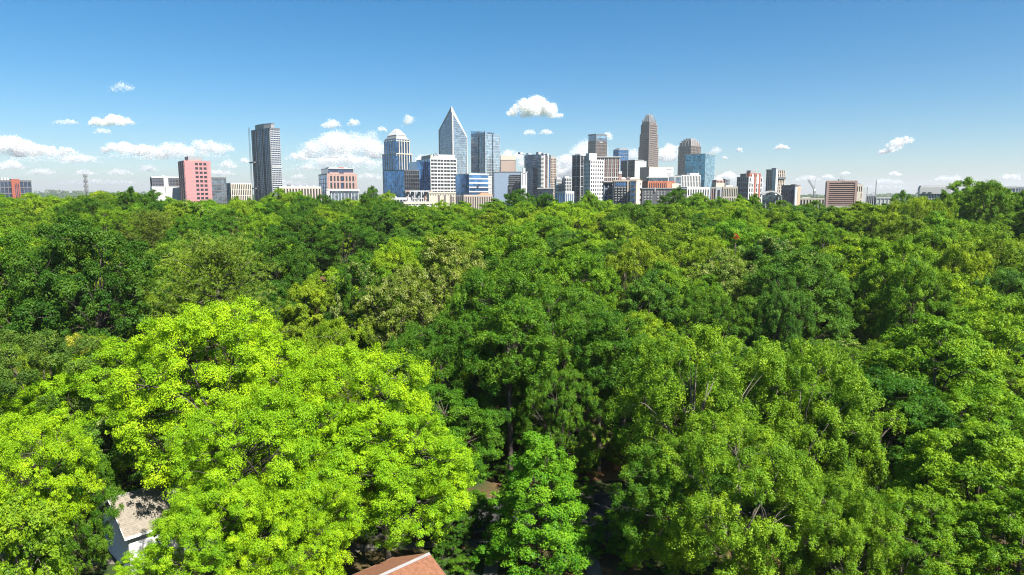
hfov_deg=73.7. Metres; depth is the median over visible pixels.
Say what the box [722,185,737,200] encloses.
apartment building
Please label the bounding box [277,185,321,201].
warehouse
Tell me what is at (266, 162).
office tower
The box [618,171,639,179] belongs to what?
apartment building
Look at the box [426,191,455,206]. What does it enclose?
apartment building
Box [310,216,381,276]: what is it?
oak tree
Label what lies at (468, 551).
shrub
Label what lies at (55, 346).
oak tree
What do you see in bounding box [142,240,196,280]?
oak tree
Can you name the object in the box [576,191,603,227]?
maple tree
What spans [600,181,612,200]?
apartment building
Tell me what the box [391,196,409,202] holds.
civic building
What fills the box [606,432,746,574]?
oak tree
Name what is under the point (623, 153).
office tower
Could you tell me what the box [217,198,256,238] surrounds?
willow oak tree
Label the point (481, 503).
maple tree
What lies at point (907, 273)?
oak tree
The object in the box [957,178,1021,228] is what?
oak tree
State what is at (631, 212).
oak tree
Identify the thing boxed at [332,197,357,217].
oak tree
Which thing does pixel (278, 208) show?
oak tree
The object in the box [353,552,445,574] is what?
house
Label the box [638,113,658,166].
office tower
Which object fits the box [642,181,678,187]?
apartment building
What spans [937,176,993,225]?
oak tree
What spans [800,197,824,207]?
warehouse
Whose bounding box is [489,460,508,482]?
shrub
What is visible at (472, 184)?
office building
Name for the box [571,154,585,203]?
apartment tower
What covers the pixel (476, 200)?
civic building
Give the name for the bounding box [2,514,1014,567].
pavement
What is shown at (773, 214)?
oak tree
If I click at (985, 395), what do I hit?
oak tree
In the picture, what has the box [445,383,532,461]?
oak tree
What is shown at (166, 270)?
maple tree
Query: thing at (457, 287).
oak tree
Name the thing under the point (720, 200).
oak tree
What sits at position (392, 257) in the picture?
oak tree
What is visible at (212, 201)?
oak tree
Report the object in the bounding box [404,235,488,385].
chestnut tree
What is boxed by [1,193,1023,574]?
ground
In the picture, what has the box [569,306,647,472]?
oak tree
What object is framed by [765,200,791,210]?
oak tree
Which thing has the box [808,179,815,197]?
tower crane
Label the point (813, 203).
oak tree
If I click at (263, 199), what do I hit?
oak tree
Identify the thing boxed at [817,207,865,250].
maple tree
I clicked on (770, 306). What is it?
oak tree
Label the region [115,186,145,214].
maple tree
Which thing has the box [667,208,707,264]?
oak tree
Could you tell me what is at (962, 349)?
maple tree
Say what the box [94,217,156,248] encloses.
oak tree
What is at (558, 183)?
apartment building
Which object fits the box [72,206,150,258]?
oak tree
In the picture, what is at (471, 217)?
oak tree
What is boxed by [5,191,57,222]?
oak tree
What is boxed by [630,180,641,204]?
apartment building
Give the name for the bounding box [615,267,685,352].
maple tree
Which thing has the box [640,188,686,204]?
apartment building
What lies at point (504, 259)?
oak tree
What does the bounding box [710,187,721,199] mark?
office building
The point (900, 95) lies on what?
sky
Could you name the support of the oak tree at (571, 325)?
on the ground at (367, 559)
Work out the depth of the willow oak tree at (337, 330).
108.34 m
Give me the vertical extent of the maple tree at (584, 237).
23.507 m
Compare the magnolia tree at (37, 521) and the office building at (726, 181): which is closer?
the magnolia tree at (37, 521)
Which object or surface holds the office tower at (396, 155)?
on the ground at (367, 559)
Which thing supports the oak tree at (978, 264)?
on the ground at (367, 559)
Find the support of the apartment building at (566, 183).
on the ground at (367, 559)
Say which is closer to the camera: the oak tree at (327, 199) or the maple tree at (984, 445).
the maple tree at (984, 445)
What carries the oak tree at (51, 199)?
on the ground at (367, 559)
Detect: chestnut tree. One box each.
[0,273,38,336]
[46,332,133,421]
[63,412,194,510]
[183,200,229,236]
[320,258,397,353]
[352,265,443,367]
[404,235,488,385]
[685,247,766,335]
[721,233,817,294]
[810,338,875,383]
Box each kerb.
[0,508,941,555]
[90,479,921,516]
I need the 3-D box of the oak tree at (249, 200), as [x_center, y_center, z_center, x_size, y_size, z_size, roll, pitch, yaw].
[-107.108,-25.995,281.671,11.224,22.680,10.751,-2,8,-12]
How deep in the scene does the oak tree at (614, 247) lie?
160.97 m
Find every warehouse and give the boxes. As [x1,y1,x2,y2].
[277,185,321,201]
[403,200,433,206]
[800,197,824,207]
[875,197,899,205]
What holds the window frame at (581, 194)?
in the apartment tower at (577, 172)
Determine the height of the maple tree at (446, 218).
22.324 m
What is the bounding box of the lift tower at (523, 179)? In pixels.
[521,168,527,195]
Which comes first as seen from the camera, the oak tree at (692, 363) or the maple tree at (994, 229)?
the oak tree at (692, 363)
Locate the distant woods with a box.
[34,189,951,207]
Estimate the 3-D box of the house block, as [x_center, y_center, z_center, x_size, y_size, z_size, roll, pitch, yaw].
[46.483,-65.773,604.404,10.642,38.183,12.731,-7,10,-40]
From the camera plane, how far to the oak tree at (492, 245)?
144.01 m
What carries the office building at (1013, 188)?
on the ground at (367, 559)
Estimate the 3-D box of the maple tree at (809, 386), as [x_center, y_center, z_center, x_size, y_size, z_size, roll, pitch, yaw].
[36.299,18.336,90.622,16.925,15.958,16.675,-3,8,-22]
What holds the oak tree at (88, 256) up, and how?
on the ground at (367, 559)
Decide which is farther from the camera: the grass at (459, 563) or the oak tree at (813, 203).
the oak tree at (813, 203)
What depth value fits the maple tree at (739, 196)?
287.24 m
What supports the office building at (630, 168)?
on the ground at (367, 559)
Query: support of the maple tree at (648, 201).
on the ground at (367, 559)
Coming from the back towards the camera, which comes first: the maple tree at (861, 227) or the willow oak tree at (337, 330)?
the maple tree at (861, 227)
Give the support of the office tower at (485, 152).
on the ground at (367, 559)
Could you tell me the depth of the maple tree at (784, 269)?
135.03 m
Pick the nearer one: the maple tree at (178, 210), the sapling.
the sapling
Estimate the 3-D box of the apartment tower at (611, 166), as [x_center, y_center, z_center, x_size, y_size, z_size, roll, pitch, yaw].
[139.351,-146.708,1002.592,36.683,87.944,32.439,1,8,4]
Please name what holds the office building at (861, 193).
on the ground at (367, 559)
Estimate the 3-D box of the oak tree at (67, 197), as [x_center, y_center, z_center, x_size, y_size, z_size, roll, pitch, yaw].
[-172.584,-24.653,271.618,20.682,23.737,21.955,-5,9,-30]
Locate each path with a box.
[483,559,498,574]
[580,540,602,574]
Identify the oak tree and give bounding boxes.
[0,208,36,236]
[0,212,181,352]
[0,225,38,296]
[0,229,83,342]
[0,241,64,312]
[0,327,131,497]
[0,342,27,403]
[0,346,50,412]
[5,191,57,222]
[16,442,124,574]
[17,332,148,393]
[19,211,85,251]
[35,195,61,215]
[36,199,101,239]
[39,283,112,349]
[47,195,95,224]
[50,194,121,260]
[65,248,142,320]
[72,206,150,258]
[85,190,115,205]
[89,279,143,340]
[92,193,111,216]
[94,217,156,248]
[101,347,187,419]
[106,191,136,222]
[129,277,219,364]
[132,200,174,244]
[133,189,162,207]
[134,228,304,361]
[139,251,232,299]
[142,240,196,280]
[156,213,237,265]
[164,361,272,462]
[179,261,240,362]
[198,199,222,210]
[200,201,231,235]
[205,208,256,257]
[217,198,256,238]
[228,230,320,317]
[236,236,314,297]
[238,211,303,253]
[239,197,259,223]
[249,339,338,391]
[254,196,282,206]
[256,200,301,238]
[264,188,296,208]
[277,209,347,276]
[287,190,312,202]
[287,199,335,242]
[290,195,326,222]
[295,379,392,492]
[297,315,378,370]
[305,204,343,241]
[307,351,383,426]
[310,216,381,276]
[311,194,333,210]
[326,200,356,249]
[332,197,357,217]
[335,251,398,317]
[345,197,403,249]
[354,185,382,215]
[356,205,398,252]
[357,199,406,228]
[358,383,504,516]
[369,237,430,311]
[374,339,446,388]
[378,190,395,200]
[383,351,480,423]
[384,312,526,455]
[387,205,433,236]
[396,200,407,208]
[415,204,444,219]
[429,199,448,210]
[432,219,482,237]
[439,268,511,384]
[440,248,572,406]
[443,202,476,225]
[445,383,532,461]
[458,234,507,283]
[460,222,550,292]
[465,207,489,229]
[466,293,561,483]
[470,252,552,393]
[477,202,487,214]
[501,279,626,452]
[503,188,539,218]
[506,201,539,224]
[516,214,548,239]
[516,363,606,470]
[521,214,571,256]
[530,192,562,216]
[530,248,624,389]
[534,201,597,252]
[535,230,593,279]
[560,201,603,238]
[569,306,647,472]
[571,212,626,246]
[571,238,661,308]
[582,317,660,463]
[592,236,675,317]
[594,203,655,245]
[594,216,661,285]
[598,199,621,211]
[602,322,793,501]
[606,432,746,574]
[610,204,655,226]
[615,309,680,425]
[618,219,727,288]
[632,362,749,439]
[632,409,838,574]
[635,347,751,432]
[647,204,668,223]
[650,202,700,267]
[653,286,755,365]
[657,186,690,213]
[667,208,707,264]
[667,234,740,308]
[679,340,790,412]
[684,218,775,280]
[690,192,715,208]
[702,203,769,253]
[707,197,731,214]
[717,201,751,219]
[720,337,907,528]
[726,244,859,350]
[743,274,818,374]
[757,206,805,230]
[761,221,812,267]
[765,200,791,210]
[772,464,922,574]
[773,205,820,225]
[784,345,897,422]
[789,221,858,261]
[791,365,966,513]
[801,269,870,344]
[803,200,825,213]
[806,207,844,251]
[823,484,1011,574]
[826,236,924,337]
[845,205,886,226]
[849,235,944,346]
[851,338,952,398]
[857,203,890,237]
[858,335,944,375]
[870,256,957,372]
[872,214,928,247]
[876,225,996,285]
[877,197,954,236]
[881,190,913,235]
[904,381,1023,517]
[910,218,1000,268]
[915,292,1023,406]
[932,239,1001,311]
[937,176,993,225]
[951,224,1023,311]
[955,185,1016,220]
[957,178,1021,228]
[968,265,1023,352]
[992,209,1023,240]
[995,258,1023,313]
[998,189,1023,212]
[1000,316,1023,357]
[1006,391,1023,437]
[1007,351,1023,389]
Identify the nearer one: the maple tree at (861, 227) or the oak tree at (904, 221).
the oak tree at (904, 221)
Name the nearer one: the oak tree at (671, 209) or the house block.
the oak tree at (671, 209)
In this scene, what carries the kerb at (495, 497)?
on the ground at (367, 559)
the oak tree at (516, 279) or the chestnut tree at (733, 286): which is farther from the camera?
the chestnut tree at (733, 286)
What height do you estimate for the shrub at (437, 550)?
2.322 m
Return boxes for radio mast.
[83,174,88,195]
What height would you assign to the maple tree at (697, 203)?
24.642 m
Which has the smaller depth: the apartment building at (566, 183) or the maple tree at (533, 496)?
the maple tree at (533, 496)
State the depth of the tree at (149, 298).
113.78 m
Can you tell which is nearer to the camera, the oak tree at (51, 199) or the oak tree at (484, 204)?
the oak tree at (51, 199)
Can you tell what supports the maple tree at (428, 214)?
on the ground at (367, 559)
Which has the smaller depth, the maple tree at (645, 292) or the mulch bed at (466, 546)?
the mulch bed at (466, 546)
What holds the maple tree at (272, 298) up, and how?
on the ground at (367, 559)
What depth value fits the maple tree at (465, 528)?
72.11 m
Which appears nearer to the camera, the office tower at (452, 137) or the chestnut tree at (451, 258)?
the chestnut tree at (451, 258)
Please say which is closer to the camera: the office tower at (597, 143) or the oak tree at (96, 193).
the oak tree at (96, 193)
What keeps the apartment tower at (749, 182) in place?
on the ground at (367, 559)
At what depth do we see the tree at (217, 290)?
107.51 m
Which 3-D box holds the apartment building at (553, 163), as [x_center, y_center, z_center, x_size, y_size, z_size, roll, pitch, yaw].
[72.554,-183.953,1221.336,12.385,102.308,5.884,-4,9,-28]
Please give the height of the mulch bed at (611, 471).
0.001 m
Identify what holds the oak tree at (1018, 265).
on the ground at (367, 559)
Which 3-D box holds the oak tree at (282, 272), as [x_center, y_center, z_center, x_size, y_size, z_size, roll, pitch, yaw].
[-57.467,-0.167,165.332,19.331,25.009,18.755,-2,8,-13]
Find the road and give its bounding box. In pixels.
[0,479,1010,552]
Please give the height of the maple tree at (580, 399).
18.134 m
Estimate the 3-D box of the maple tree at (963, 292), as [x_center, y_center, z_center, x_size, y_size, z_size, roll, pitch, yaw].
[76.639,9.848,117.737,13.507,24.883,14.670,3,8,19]
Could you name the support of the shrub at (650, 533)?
on the ground at (367, 559)
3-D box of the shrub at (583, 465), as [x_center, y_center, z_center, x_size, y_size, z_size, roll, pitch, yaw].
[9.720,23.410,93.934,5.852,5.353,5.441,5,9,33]
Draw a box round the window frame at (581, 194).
[572,156,582,199]
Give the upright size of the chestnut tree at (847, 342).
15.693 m
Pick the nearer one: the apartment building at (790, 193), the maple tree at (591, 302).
the maple tree at (591, 302)
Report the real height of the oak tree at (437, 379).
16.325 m
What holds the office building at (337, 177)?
on the ground at (367, 559)
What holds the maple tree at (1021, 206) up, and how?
on the ground at (367, 559)
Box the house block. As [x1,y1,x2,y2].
[555,191,573,202]
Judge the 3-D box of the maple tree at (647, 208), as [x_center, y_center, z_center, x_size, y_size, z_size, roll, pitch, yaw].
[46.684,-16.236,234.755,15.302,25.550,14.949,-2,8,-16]
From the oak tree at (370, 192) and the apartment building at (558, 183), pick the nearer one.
the oak tree at (370, 192)
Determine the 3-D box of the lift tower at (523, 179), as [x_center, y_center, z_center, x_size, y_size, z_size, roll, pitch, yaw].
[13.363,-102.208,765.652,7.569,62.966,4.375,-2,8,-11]
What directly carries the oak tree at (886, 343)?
on the ground at (367, 559)
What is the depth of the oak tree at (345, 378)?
92.60 m
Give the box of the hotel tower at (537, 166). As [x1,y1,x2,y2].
[518,152,549,200]
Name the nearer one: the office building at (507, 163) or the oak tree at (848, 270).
the oak tree at (848, 270)
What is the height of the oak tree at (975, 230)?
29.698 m
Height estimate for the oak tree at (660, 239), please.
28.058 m
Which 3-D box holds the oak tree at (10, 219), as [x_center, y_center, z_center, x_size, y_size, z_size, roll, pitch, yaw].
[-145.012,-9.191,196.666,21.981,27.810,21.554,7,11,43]
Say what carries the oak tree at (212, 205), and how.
on the ground at (367, 559)
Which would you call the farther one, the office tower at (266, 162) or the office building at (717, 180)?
the office building at (717, 180)
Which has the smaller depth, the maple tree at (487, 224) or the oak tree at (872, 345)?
the oak tree at (872, 345)
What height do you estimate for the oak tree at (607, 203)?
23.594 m
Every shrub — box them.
[46,545,92,571]
[72,521,103,540]
[431,539,465,566]
[439,523,473,543]
[447,554,478,574]
[465,541,491,562]
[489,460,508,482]
[542,455,585,484]
[553,476,595,505]
[565,440,601,474]
[581,427,626,467]
[581,520,630,559]
[590,508,641,535]
[603,432,636,466]
[609,534,653,570]
[624,523,662,551]
[885,463,897,479]
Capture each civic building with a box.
[326,189,359,203]
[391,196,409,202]
[461,193,492,209]
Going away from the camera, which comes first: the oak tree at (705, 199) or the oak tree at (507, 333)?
the oak tree at (507, 333)
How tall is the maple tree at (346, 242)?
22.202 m
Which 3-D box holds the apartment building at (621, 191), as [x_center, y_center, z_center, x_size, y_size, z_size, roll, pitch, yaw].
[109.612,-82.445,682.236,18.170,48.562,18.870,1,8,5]
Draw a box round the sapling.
[732,233,739,256]
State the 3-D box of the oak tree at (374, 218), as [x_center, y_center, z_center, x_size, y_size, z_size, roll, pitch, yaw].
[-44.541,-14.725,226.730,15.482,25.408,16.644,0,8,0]
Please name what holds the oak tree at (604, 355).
on the mulch bed at (611, 471)
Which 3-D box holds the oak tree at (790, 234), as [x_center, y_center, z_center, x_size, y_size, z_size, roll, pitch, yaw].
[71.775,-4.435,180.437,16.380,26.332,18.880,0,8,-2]
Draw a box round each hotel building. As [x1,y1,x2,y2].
[675,172,700,186]
[824,177,857,207]
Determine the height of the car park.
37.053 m
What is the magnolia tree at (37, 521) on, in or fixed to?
on the ground at (367, 559)
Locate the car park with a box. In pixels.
[865,193,875,204]
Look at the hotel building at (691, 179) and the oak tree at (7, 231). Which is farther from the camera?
the hotel building at (691, 179)
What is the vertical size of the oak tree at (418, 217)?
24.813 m
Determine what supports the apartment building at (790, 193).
on the ground at (367, 559)
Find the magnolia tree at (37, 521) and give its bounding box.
[0,492,78,574]
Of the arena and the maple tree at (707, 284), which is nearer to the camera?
the maple tree at (707, 284)
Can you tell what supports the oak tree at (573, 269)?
on the ground at (367, 559)
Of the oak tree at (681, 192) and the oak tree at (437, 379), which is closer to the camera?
the oak tree at (437, 379)
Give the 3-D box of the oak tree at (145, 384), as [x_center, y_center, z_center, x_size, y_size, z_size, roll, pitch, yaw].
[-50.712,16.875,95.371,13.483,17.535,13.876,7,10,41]
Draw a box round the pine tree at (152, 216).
[115,208,183,266]
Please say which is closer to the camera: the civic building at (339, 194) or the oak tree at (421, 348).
the oak tree at (421, 348)
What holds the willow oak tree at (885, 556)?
on the ground at (367, 559)
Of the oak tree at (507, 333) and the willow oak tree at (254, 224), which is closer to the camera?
the oak tree at (507, 333)
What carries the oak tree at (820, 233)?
on the ground at (367, 559)
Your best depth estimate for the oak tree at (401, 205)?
277.86 m
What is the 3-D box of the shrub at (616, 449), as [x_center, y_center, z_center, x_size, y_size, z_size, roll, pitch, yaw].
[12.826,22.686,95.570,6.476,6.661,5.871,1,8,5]
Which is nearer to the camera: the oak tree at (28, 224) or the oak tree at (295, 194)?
the oak tree at (28, 224)
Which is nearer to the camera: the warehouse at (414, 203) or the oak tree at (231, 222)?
the oak tree at (231, 222)
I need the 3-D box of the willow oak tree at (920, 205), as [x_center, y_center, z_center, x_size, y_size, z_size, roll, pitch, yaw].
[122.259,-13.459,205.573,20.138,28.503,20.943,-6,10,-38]
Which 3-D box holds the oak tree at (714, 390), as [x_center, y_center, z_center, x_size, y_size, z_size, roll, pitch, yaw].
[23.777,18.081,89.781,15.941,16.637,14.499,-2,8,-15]
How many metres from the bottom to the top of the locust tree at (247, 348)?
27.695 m
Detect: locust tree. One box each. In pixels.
[0,380,112,487]
[0,411,105,571]
[8,336,214,478]
[103,295,314,492]
[107,545,192,574]
[134,470,303,574]
[162,384,365,549]
[209,467,362,574]
[254,341,434,551]
[293,402,480,559]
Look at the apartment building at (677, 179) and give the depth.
845.88 m
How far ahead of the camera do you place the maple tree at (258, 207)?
247.12 m
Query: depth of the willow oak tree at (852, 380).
71.66 m
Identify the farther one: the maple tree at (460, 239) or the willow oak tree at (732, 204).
the willow oak tree at (732, 204)
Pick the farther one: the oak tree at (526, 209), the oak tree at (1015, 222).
the oak tree at (526, 209)
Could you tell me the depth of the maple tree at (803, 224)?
212.40 m
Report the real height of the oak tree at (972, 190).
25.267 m
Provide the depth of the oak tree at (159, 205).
223.54 m
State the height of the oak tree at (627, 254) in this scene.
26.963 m
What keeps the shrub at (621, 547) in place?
on the ground at (367, 559)
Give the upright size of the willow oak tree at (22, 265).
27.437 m
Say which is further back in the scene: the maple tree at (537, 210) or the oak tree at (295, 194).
the oak tree at (295, 194)
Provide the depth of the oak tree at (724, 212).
226.51 m
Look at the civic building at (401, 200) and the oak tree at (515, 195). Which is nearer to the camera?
the oak tree at (515, 195)
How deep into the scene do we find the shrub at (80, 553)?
70.35 m
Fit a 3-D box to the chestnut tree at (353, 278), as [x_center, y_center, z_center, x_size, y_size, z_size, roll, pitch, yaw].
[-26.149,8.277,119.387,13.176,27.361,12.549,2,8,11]
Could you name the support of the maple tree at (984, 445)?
on the ground at (367, 559)
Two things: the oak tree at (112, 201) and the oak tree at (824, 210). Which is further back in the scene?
the oak tree at (112, 201)
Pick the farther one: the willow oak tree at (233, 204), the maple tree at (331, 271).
the willow oak tree at (233, 204)
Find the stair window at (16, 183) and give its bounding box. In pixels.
[15,183,19,199]
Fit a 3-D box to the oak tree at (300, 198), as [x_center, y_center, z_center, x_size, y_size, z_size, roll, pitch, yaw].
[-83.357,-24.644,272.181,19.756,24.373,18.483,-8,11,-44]
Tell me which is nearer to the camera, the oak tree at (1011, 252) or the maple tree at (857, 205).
the oak tree at (1011, 252)
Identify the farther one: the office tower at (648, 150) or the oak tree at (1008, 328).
the office tower at (648, 150)
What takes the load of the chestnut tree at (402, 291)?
on the ground at (367, 559)
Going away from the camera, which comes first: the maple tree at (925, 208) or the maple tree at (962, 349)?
the maple tree at (962, 349)
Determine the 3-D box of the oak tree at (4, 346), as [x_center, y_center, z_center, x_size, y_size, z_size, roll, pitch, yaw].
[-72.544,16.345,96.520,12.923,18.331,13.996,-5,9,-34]
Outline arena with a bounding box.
[761,191,781,208]
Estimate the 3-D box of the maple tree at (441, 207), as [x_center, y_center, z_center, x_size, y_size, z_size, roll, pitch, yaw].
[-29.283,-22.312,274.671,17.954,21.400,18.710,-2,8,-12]
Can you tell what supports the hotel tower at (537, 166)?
on the ground at (367, 559)
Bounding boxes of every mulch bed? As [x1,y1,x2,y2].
[457,545,484,547]
[574,460,658,479]
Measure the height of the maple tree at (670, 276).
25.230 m
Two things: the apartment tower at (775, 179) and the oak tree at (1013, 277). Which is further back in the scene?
the apartment tower at (775, 179)
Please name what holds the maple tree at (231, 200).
on the ground at (367, 559)
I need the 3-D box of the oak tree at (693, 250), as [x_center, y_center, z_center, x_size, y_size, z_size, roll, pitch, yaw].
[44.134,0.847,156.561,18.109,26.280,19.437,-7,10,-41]
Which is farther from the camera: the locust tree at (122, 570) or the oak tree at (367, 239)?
the oak tree at (367, 239)
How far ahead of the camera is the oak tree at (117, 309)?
126.33 m
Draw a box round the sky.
[0,0,1023,194]
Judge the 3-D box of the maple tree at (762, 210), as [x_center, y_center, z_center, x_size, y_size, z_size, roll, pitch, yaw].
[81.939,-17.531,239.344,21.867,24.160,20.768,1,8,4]
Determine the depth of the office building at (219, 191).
656.62 m
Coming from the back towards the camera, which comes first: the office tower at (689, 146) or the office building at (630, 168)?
the office tower at (689, 146)
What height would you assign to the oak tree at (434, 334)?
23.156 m
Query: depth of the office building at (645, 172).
996.14 m
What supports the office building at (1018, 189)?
on the ground at (367, 559)
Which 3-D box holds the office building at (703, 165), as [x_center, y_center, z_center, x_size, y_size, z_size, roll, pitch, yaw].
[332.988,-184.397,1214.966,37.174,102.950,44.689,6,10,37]
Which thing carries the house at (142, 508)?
on the ground at (367, 559)
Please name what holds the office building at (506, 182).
on the ground at (367, 559)
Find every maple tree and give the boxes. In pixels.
[0,194,15,206]
[0,201,26,213]
[17,238,81,298]
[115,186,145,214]
[120,203,149,237]
[125,266,192,337]
[155,200,206,251]
[181,370,268,467]
[227,195,242,230]
[231,280,304,357]
[238,223,315,319]
[249,197,289,232]
[279,269,352,350]
[291,266,359,348]
[326,212,363,263]
[351,267,411,347]
[373,235,434,274]
[380,224,431,259]
[402,205,439,228]
[402,254,460,305]
[419,222,471,292]
[428,205,446,222]
[430,210,471,235]
[432,508,473,546]
[441,230,479,265]
[455,200,475,216]
[460,489,494,535]
[470,430,595,574]
[471,208,505,234]
[474,209,528,260]
[482,198,508,211]
[501,404,556,451]
[525,207,566,221]
[548,284,599,415]
[553,230,607,288]
[554,327,619,432]
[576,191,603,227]
[601,205,631,221]
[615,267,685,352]
[619,261,706,338]
[631,203,668,254]
[642,199,657,207]
[675,212,717,261]
[680,196,711,219]
[685,274,738,345]
[713,208,757,266]
[718,203,773,227]
[729,198,753,209]
[731,194,746,202]
[731,367,850,459]
[744,258,836,339]
[747,193,763,213]
[778,211,823,252]
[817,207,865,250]
[818,233,882,310]
[844,201,869,211]
[844,203,897,259]
[858,312,1017,447]
[882,420,1023,574]
[908,210,971,232]
[910,196,937,229]
[916,273,1004,352]
[932,189,959,219]
[945,486,1023,574]
[946,365,1023,432]
[980,225,1011,249]
[1004,210,1023,242]
[1013,198,1023,228]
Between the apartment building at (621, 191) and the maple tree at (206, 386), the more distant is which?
the apartment building at (621, 191)
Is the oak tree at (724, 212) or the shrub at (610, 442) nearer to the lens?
the shrub at (610, 442)
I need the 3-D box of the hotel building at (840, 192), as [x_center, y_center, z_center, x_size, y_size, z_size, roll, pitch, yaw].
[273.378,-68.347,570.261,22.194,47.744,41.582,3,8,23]
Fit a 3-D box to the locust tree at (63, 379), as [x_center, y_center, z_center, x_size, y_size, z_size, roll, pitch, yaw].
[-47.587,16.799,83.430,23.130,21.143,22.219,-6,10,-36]
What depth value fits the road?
82.16 m
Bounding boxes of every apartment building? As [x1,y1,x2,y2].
[0,178,31,199]
[226,183,251,203]
[404,190,429,201]
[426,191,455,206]
[550,155,556,198]
[555,177,561,198]
[561,176,571,190]
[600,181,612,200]
[613,180,629,205]
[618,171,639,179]
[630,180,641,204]
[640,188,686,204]
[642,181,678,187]
[646,176,681,187]
[681,187,709,197]
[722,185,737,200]
[781,184,800,205]
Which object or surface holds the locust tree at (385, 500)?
on the ground at (367, 559)
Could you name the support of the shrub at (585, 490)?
on the ground at (367, 559)
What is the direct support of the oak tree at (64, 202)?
on the ground at (367, 559)
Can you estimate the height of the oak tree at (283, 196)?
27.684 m
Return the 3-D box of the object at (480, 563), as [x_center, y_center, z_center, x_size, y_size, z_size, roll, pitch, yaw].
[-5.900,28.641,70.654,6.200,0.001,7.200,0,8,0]
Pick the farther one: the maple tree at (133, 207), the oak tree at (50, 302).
the maple tree at (133, 207)
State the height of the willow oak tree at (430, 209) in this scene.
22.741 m
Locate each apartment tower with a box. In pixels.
[178,156,211,201]
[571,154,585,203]
[583,153,603,200]
[597,156,620,180]
[737,170,762,202]
[765,168,785,194]
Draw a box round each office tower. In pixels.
[248,123,281,201]
[382,128,412,193]
[439,106,467,173]
[471,131,499,197]
[588,134,606,156]
[613,148,628,170]
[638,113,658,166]
[678,138,700,174]
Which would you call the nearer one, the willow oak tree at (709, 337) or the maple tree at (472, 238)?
the willow oak tree at (709, 337)
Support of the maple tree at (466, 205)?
on the ground at (367, 559)
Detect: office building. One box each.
[150,175,179,200]
[211,177,226,204]
[318,167,356,201]
[384,170,419,197]
[409,154,456,191]
[455,173,491,194]
[456,195,461,203]
[493,168,520,205]
[500,155,515,171]
[537,188,554,200]
[621,160,646,178]
[640,167,673,180]
[685,153,714,198]
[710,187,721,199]
[711,175,724,186]
[723,179,729,186]
[856,183,865,203]
[917,185,950,199]
[970,186,1016,192]
[1016,187,1023,192]
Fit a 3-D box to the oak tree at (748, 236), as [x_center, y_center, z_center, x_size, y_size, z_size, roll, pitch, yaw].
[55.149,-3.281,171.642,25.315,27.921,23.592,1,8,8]
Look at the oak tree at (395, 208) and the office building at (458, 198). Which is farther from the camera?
the office building at (458, 198)
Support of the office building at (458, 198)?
on the ground at (367, 559)
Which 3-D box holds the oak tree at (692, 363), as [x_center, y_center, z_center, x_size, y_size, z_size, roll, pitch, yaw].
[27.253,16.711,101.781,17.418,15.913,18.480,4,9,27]
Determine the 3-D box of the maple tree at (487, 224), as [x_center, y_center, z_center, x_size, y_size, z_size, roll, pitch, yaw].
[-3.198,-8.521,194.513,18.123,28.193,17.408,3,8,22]
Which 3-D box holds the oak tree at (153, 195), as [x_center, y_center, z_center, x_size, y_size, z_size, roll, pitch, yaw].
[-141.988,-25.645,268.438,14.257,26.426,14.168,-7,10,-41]
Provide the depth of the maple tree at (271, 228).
174.12 m
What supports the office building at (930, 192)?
on the ground at (367, 559)
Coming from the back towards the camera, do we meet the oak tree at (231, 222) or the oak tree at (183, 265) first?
the oak tree at (231, 222)
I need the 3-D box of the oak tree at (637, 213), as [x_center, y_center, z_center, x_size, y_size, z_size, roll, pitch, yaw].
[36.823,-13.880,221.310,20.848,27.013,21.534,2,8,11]
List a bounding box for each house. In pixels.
[97,465,241,572]
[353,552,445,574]
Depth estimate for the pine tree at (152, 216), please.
203.38 m
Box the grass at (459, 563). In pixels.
[428,549,479,574]
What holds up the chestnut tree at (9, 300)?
on the ground at (367, 559)
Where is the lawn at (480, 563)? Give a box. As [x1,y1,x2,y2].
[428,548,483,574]
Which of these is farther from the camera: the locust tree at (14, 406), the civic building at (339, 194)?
the civic building at (339, 194)
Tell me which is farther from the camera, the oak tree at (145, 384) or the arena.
the arena
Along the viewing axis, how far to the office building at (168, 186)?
637.37 m
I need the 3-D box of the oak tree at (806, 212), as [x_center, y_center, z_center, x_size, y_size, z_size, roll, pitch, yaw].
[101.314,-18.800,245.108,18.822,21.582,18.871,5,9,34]
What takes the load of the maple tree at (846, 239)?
on the ground at (367, 559)
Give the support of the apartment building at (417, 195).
on the ground at (367, 559)
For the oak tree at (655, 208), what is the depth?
265.07 m
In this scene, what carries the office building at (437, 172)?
on the ground at (367, 559)
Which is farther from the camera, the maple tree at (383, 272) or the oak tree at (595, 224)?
the oak tree at (595, 224)
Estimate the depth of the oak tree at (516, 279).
102.41 m
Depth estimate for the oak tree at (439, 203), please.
291.75 m
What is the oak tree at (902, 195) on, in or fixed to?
on the ground at (367, 559)
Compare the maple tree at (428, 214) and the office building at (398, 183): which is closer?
the maple tree at (428, 214)
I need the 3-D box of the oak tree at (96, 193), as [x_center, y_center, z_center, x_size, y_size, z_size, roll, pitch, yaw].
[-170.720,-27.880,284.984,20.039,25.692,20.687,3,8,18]
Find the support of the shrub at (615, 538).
on the ground at (367, 559)
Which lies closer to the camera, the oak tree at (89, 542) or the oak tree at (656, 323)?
the oak tree at (89, 542)
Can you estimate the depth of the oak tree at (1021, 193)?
225.25 m
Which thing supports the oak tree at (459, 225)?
on the ground at (367, 559)
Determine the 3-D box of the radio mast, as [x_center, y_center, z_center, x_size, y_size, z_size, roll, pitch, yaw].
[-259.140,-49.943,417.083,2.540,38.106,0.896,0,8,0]
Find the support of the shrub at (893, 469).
on the ground at (367, 559)
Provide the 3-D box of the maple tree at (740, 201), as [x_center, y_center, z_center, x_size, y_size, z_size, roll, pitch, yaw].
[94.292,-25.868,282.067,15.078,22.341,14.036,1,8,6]
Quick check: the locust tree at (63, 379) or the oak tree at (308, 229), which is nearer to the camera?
the locust tree at (63, 379)

